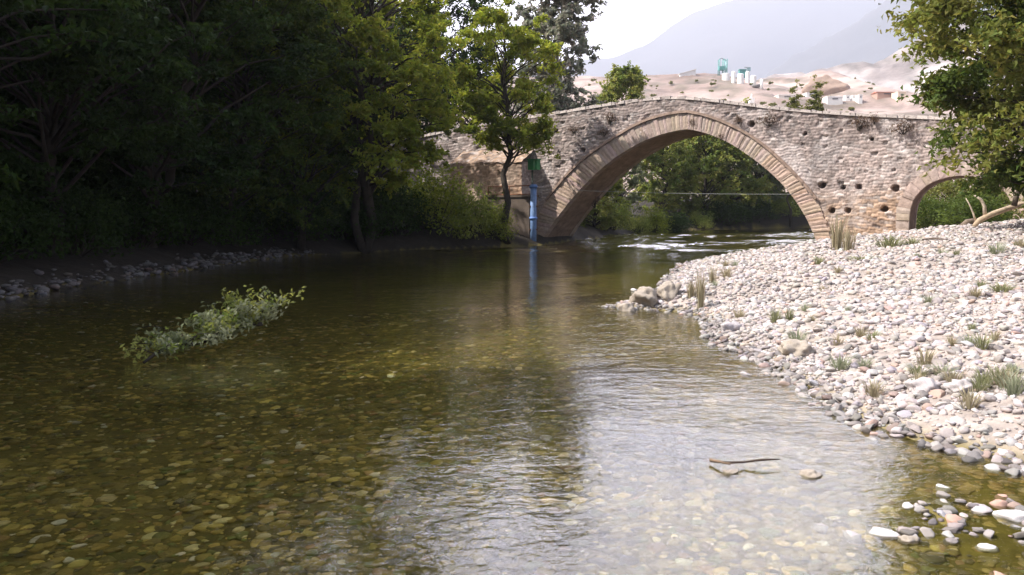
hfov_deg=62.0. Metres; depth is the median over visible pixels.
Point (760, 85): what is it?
tank
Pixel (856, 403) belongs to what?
cobble
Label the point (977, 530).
cobble
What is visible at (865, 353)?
cobble
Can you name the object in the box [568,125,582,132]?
wall plant
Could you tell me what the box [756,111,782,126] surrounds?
wall plant
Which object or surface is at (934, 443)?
cobble
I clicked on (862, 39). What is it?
mountain
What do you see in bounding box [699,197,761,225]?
shrub
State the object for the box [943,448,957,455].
cobble
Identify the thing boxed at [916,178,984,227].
shrub
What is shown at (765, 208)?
shrub
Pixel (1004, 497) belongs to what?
cobble
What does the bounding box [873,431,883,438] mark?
cobble
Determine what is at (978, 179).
bushy tree
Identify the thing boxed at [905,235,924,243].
grass tuft
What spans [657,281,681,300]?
boulder
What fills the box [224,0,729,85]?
sky
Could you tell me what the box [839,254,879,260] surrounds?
grass tuft
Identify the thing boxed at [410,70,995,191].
hill
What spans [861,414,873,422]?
cobble
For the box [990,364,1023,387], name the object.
weed
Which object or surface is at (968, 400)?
weed
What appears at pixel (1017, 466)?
cobble
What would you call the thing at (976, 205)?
shrub
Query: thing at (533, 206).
gauge pipe
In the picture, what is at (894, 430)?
cobble
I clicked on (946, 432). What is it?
cobble
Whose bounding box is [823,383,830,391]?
cobble
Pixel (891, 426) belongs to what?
cobble
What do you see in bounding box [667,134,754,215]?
bushy tree
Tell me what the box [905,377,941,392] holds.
boulder
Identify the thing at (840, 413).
cobble
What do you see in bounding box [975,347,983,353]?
cobble
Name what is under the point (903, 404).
cobble
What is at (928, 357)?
weed
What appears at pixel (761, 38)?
mountain
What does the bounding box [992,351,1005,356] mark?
cobble
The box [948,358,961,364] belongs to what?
cobble
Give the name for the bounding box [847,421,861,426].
cobble
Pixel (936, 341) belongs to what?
cobble
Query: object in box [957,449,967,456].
cobble
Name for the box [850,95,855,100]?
house
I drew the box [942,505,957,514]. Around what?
cobble
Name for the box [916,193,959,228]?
shrub
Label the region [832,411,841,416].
cobble
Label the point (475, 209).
shrub
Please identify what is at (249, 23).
broadleaf tree
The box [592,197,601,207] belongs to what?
wall plant
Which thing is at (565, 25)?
eucalyptus tree
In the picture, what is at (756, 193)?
bushy tree
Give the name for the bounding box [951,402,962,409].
cobble
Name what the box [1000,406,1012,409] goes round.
cobble
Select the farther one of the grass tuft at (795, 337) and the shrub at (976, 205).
the shrub at (976, 205)
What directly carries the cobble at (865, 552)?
on the ground
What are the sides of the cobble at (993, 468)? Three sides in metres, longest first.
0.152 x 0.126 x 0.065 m
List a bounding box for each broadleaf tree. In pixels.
[0,0,172,188]
[0,0,237,254]
[0,2,202,198]
[0,4,221,170]
[12,0,339,247]
[110,0,291,193]
[111,0,260,120]
[140,0,367,246]
[207,0,382,250]
[229,0,314,192]
[258,0,493,252]
[282,0,414,160]
[359,0,521,138]
[365,8,447,127]
[391,16,456,131]
[418,36,519,128]
[442,0,568,243]
[595,60,650,104]
[784,79,802,226]
[802,74,828,110]
[874,0,1023,207]
[896,0,1023,200]
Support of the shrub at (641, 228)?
on the ground
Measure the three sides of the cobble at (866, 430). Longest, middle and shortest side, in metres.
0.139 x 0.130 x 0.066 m
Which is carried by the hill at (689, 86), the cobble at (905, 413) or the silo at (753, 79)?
the silo at (753, 79)
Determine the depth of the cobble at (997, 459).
6.65 m
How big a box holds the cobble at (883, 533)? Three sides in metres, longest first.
0.221 x 0.170 x 0.073 m
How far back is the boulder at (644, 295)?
16.37 m
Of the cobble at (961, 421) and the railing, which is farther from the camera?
the railing
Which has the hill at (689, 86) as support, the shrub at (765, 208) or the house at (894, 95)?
the house at (894, 95)
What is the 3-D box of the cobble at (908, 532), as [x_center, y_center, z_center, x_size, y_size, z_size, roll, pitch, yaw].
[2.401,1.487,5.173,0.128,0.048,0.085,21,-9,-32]
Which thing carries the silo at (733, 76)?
on the hill at (689, 86)
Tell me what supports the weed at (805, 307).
on the gravel
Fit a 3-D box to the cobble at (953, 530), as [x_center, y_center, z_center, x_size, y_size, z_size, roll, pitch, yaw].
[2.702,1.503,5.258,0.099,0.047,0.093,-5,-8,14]
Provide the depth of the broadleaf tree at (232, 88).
41.36 m
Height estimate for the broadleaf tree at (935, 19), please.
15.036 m
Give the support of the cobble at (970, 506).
on the ground
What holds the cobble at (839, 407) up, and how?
on the gravel
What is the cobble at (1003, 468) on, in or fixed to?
on the ground
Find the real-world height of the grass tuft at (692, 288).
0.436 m
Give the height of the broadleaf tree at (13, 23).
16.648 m
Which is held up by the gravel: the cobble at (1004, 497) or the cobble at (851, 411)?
the cobble at (851, 411)
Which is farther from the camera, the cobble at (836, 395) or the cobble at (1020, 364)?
the cobble at (836, 395)
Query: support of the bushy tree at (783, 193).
on the ground
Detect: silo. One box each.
[722,73,729,80]
[731,71,735,82]
[737,73,743,83]
[744,67,750,82]
[750,75,755,83]
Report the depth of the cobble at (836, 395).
8.69 m
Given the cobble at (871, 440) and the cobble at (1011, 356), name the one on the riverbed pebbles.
the cobble at (871, 440)
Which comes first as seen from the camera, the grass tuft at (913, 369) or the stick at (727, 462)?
the stick at (727, 462)
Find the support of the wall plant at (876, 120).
attached to the stone bridge
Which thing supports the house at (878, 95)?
on the hill at (689, 86)
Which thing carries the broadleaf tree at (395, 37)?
on the ground
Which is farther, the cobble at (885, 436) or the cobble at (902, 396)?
the cobble at (902, 396)
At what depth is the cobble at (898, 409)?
7.88 m
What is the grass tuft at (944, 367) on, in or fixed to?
on the gravel
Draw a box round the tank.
[751,79,762,88]
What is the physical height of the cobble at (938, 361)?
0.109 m
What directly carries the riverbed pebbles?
on the ground
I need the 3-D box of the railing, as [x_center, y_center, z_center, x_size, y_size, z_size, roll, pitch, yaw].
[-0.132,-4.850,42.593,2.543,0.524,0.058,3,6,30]
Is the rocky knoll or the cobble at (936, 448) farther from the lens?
the rocky knoll
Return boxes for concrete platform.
[481,195,538,238]
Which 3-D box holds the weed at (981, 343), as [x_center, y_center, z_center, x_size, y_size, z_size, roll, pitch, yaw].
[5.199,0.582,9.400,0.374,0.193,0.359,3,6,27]
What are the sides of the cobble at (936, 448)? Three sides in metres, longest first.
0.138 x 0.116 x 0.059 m
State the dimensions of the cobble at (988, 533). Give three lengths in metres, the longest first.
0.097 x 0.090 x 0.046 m
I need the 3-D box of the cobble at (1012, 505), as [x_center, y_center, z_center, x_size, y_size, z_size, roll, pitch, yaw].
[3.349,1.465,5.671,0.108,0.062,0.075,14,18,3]
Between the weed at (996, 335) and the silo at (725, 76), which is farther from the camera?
the silo at (725, 76)
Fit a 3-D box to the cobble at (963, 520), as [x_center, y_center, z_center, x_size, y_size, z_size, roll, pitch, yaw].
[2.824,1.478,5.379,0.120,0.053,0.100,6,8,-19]
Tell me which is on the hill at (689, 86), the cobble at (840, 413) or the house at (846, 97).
the house at (846, 97)
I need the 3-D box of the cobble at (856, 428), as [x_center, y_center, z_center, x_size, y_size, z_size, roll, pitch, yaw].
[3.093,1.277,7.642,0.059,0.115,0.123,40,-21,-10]
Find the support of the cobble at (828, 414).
on the ground
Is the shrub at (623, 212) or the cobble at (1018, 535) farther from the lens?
the shrub at (623, 212)
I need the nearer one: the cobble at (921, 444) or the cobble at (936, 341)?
the cobble at (921, 444)
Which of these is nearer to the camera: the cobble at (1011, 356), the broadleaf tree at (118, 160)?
the cobble at (1011, 356)
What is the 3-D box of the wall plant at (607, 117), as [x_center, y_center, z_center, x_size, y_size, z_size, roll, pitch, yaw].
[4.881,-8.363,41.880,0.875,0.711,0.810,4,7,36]
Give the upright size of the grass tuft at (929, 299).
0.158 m
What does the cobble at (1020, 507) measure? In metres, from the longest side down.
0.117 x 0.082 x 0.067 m
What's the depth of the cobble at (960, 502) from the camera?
5.74 m
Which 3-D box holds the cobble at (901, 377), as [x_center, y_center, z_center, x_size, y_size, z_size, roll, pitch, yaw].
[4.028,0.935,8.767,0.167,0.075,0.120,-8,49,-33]
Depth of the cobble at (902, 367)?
9.13 m
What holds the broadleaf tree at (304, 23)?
on the ground
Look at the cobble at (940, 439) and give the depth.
7.13 m
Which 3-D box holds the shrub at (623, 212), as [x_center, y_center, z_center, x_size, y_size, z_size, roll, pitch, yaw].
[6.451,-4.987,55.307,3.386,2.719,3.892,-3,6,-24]
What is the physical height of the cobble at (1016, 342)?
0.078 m
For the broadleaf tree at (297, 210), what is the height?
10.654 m
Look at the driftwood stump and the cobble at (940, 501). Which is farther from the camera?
the driftwood stump
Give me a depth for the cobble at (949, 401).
7.87 m
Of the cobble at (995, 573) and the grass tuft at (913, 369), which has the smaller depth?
the cobble at (995, 573)
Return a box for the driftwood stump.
[960,218,976,224]
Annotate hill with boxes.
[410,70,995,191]
[758,19,1012,98]
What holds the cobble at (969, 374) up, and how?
on the ground
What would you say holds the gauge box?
attached to the gauge pipe
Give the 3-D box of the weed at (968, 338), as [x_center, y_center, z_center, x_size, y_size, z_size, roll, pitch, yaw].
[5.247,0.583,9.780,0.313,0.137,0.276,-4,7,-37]
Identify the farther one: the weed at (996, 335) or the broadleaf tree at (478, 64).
the broadleaf tree at (478, 64)
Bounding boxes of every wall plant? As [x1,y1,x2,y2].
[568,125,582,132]
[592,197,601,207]
[596,126,609,136]
[600,112,617,124]
[732,112,742,123]
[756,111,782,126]
[847,115,871,130]
[869,112,879,124]
[886,116,918,134]
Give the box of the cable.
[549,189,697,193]
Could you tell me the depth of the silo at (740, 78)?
257.28 m
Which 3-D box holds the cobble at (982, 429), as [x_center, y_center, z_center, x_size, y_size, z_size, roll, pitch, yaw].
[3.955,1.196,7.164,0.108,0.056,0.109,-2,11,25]
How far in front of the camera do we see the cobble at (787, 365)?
10.24 m
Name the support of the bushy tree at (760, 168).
on the ground
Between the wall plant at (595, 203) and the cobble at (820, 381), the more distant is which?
the wall plant at (595, 203)
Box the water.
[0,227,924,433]
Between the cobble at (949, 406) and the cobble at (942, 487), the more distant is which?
the cobble at (949, 406)
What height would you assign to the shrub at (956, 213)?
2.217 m
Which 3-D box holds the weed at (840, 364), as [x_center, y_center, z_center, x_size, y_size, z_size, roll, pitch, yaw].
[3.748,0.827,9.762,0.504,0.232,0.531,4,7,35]
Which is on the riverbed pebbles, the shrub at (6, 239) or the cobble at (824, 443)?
the cobble at (824, 443)
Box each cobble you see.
[739,371,750,376]
[778,381,790,386]
[783,362,790,368]
[789,363,800,368]
[791,374,801,379]
[798,394,809,399]
[809,380,818,385]
[810,391,820,396]
[813,523,827,533]
[815,391,830,396]
[817,379,825,383]
[820,441,832,445]
[821,395,831,399]
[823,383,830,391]
[823,406,831,411]
[824,367,835,371]
[825,411,832,417]
[826,399,837,403]
[831,410,845,418]
[832,393,841,397]
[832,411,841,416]
[835,404,841,410]
[835,416,844,422]
[841,387,852,393]
[842,392,854,398]
[843,375,853,381]
[843,530,861,544]
[846,408,855,414]
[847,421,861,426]
[848,405,858,409]
[850,413,861,420]
[851,401,863,406]
[851,424,861,431]
[852,352,860,358]
[859,366,869,372]
[861,350,872,355]
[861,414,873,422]
[861,426,871,434]
[861,550,870,555]
[864,372,870,378]
[864,419,878,427]
[865,423,874,429]
[865,438,877,443]
[866,369,878,374]
[868,527,900,539]
[871,362,882,367]
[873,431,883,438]
[877,433,888,439]
[878,404,889,410]
[881,417,888,423]
[883,411,896,416]
[886,366,896,372]
[886,413,898,419]
[886,422,899,432]
[888,417,894,423]
[889,392,897,396]
[889,434,904,438]
[891,427,902,433]
[893,384,904,389]
[893,407,905,411]
[895,393,908,399]
[896,401,907,407]
[896,410,911,417]
[896,526,918,533]
[897,346,909,350]
[897,374,907,381]
[898,350,909,355]
[899,363,913,369]
[899,529,917,535]
[902,502,913,509]
[905,397,919,404]
[905,405,921,411]
[905,421,915,432]
[905,424,920,432]
[915,390,928,398]
[917,397,929,403]
[917,439,926,449]
[919,527,934,538]
[921,368,931,374]
[922,403,934,410]
[925,441,931,447]
[927,441,942,450]
[928,389,944,397]
[930,445,943,452]
[931,340,943,345]
[931,358,946,364]
[931,375,941,380]
[933,435,943,442]
[934,402,948,406]
[934,498,951,505]
[935,484,950,492]
[936,345,949,350]
[936,491,950,498]
[937,510,945,516]
[939,428,954,437]
[941,527,958,533]
[941,530,954,537]
[942,399,952,403]
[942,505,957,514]
[943,443,956,448]
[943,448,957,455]
[943,538,957,544]
[944,404,954,409]
[945,514,962,522]
[947,365,959,370]
[947,522,963,529]
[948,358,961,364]
[949,416,966,425]
[949,436,967,442]
[951,360,961,366]
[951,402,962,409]
[951,500,966,504]
[955,447,969,451]
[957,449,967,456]
[957,517,966,526]
[959,512,968,519]
[961,456,978,465]
[966,352,979,359]
[966,371,976,377]
[966,451,983,461]
[967,503,979,509]
[970,504,992,515]
[972,449,983,454]
[972,527,984,533]
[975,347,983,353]
[975,427,989,432]
[975,543,998,552]
[978,423,991,432]
[980,444,995,449]
[981,450,990,458]
[983,394,996,401]
[983,463,1000,474]
[983,529,994,538]
[988,499,1007,508]
[989,571,1003,574]
[990,455,1003,464]
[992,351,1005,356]
[992,432,1007,437]
[992,510,1023,523]
[993,345,1003,350]
[994,354,1004,362]
[994,393,1006,399]
[994,494,1007,500]
[996,448,1007,455]
[998,465,1008,471]
[999,349,1009,353]
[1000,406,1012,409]
[1001,457,1011,464]
[1004,437,1017,445]
[1004,468,1019,478]
[1005,355,1015,358]
[1007,501,1020,509]
[1009,524,1021,529]
[1010,464,1021,469]
[1011,327,1020,331]
[1011,340,1023,344]
[1013,399,1023,407]
[1013,531,1023,538]
[1014,505,1023,510]
[1016,362,1023,367]
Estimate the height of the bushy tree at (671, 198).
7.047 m
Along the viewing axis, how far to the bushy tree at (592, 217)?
53.13 m
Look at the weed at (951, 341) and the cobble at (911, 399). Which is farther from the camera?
the weed at (951, 341)
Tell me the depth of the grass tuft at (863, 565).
4.89 m
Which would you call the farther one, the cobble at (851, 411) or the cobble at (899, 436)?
the cobble at (851, 411)
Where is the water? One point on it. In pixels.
(526, 259)
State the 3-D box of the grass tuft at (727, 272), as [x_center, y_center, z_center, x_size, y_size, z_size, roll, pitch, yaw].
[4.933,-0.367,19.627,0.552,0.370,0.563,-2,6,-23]
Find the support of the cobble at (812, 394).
in the water
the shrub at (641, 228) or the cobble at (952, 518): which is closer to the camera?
the cobble at (952, 518)
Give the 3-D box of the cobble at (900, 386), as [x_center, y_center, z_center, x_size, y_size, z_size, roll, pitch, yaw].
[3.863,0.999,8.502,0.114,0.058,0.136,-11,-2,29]
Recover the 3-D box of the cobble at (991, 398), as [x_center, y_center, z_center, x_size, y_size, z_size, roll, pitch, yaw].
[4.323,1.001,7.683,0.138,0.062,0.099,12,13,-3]
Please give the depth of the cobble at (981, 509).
5.57 m
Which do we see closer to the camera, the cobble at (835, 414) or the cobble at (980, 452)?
the cobble at (980, 452)
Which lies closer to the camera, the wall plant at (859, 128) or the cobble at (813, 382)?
the cobble at (813, 382)
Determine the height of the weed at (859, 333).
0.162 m
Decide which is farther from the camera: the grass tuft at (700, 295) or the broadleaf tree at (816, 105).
the broadleaf tree at (816, 105)
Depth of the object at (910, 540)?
5.08 m
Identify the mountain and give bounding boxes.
[513,0,885,79]
[763,0,994,77]
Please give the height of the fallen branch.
0.820 m
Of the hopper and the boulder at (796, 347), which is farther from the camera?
the hopper
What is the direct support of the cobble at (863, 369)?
on the ground
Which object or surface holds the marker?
on the hill at (689, 86)
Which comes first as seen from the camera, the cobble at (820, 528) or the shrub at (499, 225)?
the cobble at (820, 528)
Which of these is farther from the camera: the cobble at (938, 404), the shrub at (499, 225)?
the shrub at (499, 225)
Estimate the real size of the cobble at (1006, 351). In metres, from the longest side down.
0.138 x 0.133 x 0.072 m
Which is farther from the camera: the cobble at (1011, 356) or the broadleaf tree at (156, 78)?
the broadleaf tree at (156, 78)
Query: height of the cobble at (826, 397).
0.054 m
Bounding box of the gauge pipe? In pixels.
[529,170,537,240]
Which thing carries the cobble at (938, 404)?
on the ground
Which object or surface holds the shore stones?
on the ground
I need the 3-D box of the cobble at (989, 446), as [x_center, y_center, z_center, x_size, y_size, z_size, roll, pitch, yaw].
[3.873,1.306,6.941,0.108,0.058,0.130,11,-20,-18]
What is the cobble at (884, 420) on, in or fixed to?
on the ground
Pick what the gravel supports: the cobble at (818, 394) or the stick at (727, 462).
the cobble at (818, 394)
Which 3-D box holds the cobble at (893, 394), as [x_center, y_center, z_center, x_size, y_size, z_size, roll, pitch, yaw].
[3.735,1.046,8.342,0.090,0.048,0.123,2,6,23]
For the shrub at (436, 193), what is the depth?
38.65 m
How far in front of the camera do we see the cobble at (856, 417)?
7.92 m
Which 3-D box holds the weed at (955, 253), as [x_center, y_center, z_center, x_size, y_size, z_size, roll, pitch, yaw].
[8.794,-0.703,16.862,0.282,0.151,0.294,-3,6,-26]
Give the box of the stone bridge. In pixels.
[332,96,1023,240]
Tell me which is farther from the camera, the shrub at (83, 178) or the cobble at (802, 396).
the shrub at (83, 178)
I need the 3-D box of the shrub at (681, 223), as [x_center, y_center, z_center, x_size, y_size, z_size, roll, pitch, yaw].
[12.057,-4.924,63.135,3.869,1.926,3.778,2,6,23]
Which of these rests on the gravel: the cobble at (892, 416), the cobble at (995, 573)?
the cobble at (892, 416)
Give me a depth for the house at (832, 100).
234.63 m
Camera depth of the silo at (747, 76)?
263.86 m
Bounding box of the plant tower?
[718,58,727,75]
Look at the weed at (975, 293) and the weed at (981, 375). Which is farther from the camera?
the weed at (975, 293)
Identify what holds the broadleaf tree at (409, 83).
on the ground
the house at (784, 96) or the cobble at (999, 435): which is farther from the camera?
the house at (784, 96)
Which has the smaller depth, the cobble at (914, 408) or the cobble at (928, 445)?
the cobble at (928, 445)
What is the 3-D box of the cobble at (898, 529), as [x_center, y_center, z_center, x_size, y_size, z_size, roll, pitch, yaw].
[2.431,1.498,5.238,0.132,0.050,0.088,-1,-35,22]
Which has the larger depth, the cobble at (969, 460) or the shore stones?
the shore stones
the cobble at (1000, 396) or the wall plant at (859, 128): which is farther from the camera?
the wall plant at (859, 128)
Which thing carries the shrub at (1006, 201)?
on the ground
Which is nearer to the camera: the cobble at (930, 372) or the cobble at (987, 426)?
the cobble at (987, 426)
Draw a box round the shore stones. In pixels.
[0,246,314,301]
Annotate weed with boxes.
[730,307,747,317]
[798,302,813,310]
[812,256,824,264]
[819,350,857,370]
[834,266,844,272]
[849,325,873,336]
[858,375,891,397]
[906,369,932,379]
[910,343,943,364]
[927,365,967,381]
[941,334,959,345]
[942,385,989,408]
[951,249,961,254]
[958,332,975,342]
[965,322,977,329]
[966,285,988,296]
[970,365,994,382]
[972,331,994,349]
[974,279,986,285]
[977,363,1018,384]
[986,326,1003,340]
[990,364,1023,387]
[1003,361,1021,372]
[1011,239,1023,247]
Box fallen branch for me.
[119,284,305,363]
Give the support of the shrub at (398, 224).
on the ground
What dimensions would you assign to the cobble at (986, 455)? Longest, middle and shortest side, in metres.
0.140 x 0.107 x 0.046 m
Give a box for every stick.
[709,458,779,464]
[922,237,947,239]
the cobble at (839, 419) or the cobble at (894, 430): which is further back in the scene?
the cobble at (839, 419)
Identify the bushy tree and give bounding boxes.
[580,172,632,229]
[599,160,654,217]
[628,141,700,200]
[635,140,701,213]
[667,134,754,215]
[679,97,776,207]
[694,147,738,199]
[731,157,786,203]
[756,164,795,204]
[940,106,1023,219]
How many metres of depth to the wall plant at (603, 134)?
41.95 m
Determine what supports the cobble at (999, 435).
on the ground
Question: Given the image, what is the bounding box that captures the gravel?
[601,219,1023,555]
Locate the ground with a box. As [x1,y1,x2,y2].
[0,189,1023,574]
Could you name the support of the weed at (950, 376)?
on the gravel
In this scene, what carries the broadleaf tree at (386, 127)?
on the ground
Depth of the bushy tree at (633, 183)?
61.98 m
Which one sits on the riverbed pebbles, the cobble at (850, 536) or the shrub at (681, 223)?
the cobble at (850, 536)
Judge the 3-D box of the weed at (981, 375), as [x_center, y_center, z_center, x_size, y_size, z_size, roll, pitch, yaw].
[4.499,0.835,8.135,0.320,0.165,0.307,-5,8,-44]
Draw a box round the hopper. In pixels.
[738,69,746,77]
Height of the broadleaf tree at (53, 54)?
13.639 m
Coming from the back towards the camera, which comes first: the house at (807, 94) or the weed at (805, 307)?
the house at (807, 94)
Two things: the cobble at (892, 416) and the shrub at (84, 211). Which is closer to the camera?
the cobble at (892, 416)
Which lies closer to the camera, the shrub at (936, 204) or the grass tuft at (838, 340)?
the grass tuft at (838, 340)
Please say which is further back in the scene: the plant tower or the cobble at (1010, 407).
the plant tower
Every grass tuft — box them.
[685,278,696,297]
[694,267,706,308]
[707,263,718,283]
[718,264,734,277]
[766,305,784,322]
[782,326,814,340]
[783,307,795,319]
[825,333,846,345]
[827,212,851,249]
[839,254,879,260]
[840,224,856,250]
[845,555,894,574]
[847,354,874,368]
[863,328,883,340]
[867,234,920,247]
[903,361,932,376]
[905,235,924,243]
[922,294,936,302]
[927,361,961,374]
[932,247,950,253]
[966,371,994,391]
[980,241,1011,254]
[986,364,1023,395]
[987,282,1023,291]
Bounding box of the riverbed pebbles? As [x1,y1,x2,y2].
[0,291,1023,574]
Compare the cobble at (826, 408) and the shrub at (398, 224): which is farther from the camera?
the shrub at (398, 224)
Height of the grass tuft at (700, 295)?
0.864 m
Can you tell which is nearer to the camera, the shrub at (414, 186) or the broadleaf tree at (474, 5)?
the shrub at (414, 186)
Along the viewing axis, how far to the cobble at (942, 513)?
5.49 m
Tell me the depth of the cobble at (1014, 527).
5.31 m
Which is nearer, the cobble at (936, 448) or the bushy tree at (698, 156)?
the cobble at (936, 448)
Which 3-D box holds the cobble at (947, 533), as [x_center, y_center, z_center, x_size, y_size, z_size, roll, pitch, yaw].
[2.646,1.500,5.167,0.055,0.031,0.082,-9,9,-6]
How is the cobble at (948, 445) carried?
on the ground
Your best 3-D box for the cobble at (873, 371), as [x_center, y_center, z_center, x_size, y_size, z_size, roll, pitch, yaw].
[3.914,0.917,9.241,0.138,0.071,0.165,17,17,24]
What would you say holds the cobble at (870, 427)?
on the riverbed pebbles
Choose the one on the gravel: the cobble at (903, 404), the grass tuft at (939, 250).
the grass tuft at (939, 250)
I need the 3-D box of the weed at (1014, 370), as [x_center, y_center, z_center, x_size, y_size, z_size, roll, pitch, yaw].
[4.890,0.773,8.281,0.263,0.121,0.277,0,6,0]
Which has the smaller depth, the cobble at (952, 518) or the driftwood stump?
the cobble at (952, 518)
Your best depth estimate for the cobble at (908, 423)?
7.44 m
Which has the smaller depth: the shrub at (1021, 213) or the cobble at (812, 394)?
the cobble at (812, 394)
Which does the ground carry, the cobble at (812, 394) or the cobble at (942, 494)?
the cobble at (942, 494)
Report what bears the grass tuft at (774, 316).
on the gravel
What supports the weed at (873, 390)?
on the gravel
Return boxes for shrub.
[0,134,91,235]
[0,183,81,263]
[2,141,146,230]
[14,176,150,257]
[312,178,438,237]
[363,185,442,233]
[386,170,441,212]
[405,159,476,235]
[443,175,513,238]
[478,199,519,240]
[596,193,640,230]
[619,213,656,232]
[637,205,674,233]
[658,210,699,231]
[687,209,717,228]
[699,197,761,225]
[739,201,779,219]
[765,195,803,217]
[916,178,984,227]
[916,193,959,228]
[924,186,1023,225]
[931,185,1008,224]
[951,180,1010,221]
[992,192,1023,218]
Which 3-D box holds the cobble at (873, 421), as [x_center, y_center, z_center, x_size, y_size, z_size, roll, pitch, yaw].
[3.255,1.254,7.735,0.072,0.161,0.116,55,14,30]
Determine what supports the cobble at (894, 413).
on the gravel
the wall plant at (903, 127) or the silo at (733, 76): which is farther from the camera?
the silo at (733, 76)
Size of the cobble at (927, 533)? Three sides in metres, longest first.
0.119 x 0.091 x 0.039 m
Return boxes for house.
[774,94,795,99]
[802,92,812,97]
[822,96,842,104]
[843,95,849,100]
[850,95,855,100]
[855,94,862,103]
[871,92,893,99]
[891,91,906,101]
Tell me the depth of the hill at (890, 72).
660.91 m
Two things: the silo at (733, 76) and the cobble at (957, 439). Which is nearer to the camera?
the cobble at (957, 439)
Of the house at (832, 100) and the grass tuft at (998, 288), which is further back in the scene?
the house at (832, 100)
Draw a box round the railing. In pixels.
[488,185,529,194]
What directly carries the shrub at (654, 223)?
on the ground
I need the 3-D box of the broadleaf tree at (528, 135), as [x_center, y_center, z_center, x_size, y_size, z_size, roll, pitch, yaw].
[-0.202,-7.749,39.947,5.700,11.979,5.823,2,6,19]
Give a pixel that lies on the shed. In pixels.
(690, 72)
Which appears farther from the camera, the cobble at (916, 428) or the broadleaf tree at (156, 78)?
the broadleaf tree at (156, 78)
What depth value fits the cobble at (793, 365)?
10.19 m
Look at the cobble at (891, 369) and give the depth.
9.16 m
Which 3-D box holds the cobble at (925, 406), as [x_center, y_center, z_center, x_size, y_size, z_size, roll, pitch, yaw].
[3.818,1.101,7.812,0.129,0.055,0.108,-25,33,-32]
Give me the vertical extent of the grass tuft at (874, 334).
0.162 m
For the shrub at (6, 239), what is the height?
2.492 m
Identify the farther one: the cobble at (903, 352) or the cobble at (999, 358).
the cobble at (903, 352)
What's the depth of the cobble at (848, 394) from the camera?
8.61 m
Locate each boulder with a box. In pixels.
[617,302,635,315]
[629,286,657,307]
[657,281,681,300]
[720,320,741,331]
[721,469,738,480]
[777,339,815,356]
[795,469,822,483]
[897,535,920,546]
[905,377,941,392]
[943,378,972,394]
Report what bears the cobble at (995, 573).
on the riverbed pebbles
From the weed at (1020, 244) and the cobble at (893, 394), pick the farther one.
the weed at (1020, 244)
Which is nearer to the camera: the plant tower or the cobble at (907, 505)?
the cobble at (907, 505)
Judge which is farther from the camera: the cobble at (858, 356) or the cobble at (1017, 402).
the cobble at (858, 356)
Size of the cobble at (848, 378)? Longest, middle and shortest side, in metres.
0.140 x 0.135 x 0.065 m
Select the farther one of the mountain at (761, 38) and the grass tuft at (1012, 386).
the mountain at (761, 38)
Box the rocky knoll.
[801,74,850,95]
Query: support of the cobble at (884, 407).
on the ground
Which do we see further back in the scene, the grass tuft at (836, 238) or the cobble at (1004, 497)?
the grass tuft at (836, 238)
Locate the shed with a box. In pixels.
[678,69,695,76]
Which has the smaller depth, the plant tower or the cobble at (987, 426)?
the cobble at (987, 426)
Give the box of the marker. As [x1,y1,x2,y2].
[748,94,754,103]
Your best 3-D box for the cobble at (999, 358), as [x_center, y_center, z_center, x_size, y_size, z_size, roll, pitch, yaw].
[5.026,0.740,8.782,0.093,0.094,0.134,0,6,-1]
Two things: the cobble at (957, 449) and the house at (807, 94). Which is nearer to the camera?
the cobble at (957, 449)
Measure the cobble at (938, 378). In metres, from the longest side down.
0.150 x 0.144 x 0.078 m
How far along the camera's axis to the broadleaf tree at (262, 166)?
48.12 m
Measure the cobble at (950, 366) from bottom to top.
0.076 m
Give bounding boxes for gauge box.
[527,152,540,169]
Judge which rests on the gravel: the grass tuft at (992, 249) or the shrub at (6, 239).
the grass tuft at (992, 249)
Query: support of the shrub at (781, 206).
on the ground
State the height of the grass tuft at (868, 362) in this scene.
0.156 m
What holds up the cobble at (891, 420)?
on the gravel
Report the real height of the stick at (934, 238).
0.084 m
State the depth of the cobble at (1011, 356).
8.82 m
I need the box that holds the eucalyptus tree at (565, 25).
[507,0,608,115]
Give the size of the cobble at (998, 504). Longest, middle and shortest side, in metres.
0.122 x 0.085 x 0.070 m
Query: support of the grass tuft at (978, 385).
on the gravel
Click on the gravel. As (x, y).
(759, 356)
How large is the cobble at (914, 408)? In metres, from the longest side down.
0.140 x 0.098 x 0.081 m
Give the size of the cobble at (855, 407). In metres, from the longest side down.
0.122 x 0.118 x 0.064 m
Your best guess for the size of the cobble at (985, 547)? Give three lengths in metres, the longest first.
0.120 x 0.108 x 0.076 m
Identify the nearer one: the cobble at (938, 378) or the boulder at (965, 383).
the boulder at (965, 383)
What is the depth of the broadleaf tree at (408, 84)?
68.37 m
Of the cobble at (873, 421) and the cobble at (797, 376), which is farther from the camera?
the cobble at (797, 376)
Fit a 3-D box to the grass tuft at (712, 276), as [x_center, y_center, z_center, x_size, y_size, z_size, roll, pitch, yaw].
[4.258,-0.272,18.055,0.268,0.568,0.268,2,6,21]
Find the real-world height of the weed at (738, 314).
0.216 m
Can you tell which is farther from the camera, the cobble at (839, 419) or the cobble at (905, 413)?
the cobble at (839, 419)
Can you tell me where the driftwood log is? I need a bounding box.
[966,191,1023,226]
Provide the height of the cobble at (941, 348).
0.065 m
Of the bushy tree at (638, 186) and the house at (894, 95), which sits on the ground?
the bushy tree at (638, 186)
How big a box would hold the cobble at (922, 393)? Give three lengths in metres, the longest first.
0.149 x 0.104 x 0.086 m
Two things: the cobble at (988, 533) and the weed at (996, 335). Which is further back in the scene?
the weed at (996, 335)
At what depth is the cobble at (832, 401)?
8.49 m

